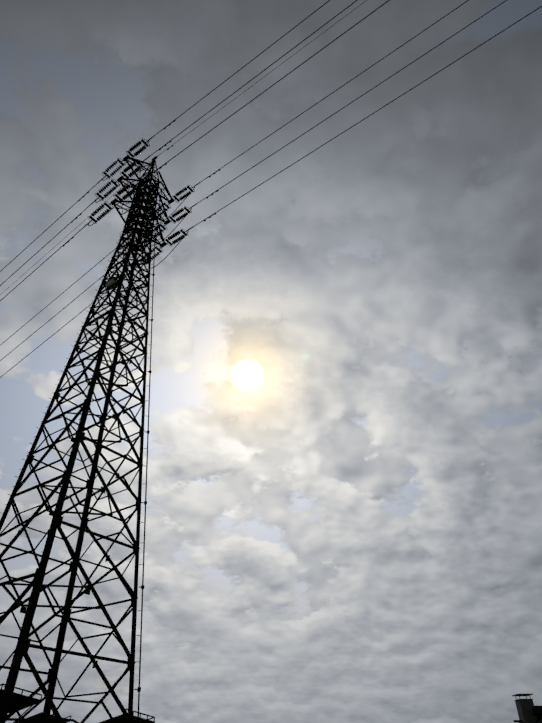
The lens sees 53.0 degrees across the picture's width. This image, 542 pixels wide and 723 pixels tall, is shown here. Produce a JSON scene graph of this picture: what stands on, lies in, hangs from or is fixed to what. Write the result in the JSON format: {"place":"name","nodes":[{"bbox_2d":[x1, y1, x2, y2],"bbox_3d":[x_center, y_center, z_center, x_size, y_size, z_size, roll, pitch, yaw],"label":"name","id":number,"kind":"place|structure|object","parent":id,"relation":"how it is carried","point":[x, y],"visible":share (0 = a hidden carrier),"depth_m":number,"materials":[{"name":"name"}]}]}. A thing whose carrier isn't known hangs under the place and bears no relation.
{"place":"outdoors","nodes":[
{"label":"outdoors","id":0,"kind":"place"},
{"bbox_2d":[0,0,541,722],"label":"sky","id":1,"kind":"structure","parent":0,"point":[343,524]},
{"bbox_2d":[512,694,537,722],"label":"chimney","id":2,"kind":"object","parent":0,"point":[524,707],"visible":1,"depth_m":21.56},
{"bbox_3d":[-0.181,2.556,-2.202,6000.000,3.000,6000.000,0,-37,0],"label":"ground","id":3,"kind":"structure","parent":0,"visible":0},
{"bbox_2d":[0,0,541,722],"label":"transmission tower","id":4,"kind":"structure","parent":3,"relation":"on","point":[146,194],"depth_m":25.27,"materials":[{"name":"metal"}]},
{"bbox_2d":[513,706,541,722],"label":"roof","id":5,"kind":"structure","parent":3,"relation":"on","point":[536,709],"depth_m":21.23,"materials":[{"name":"black"}]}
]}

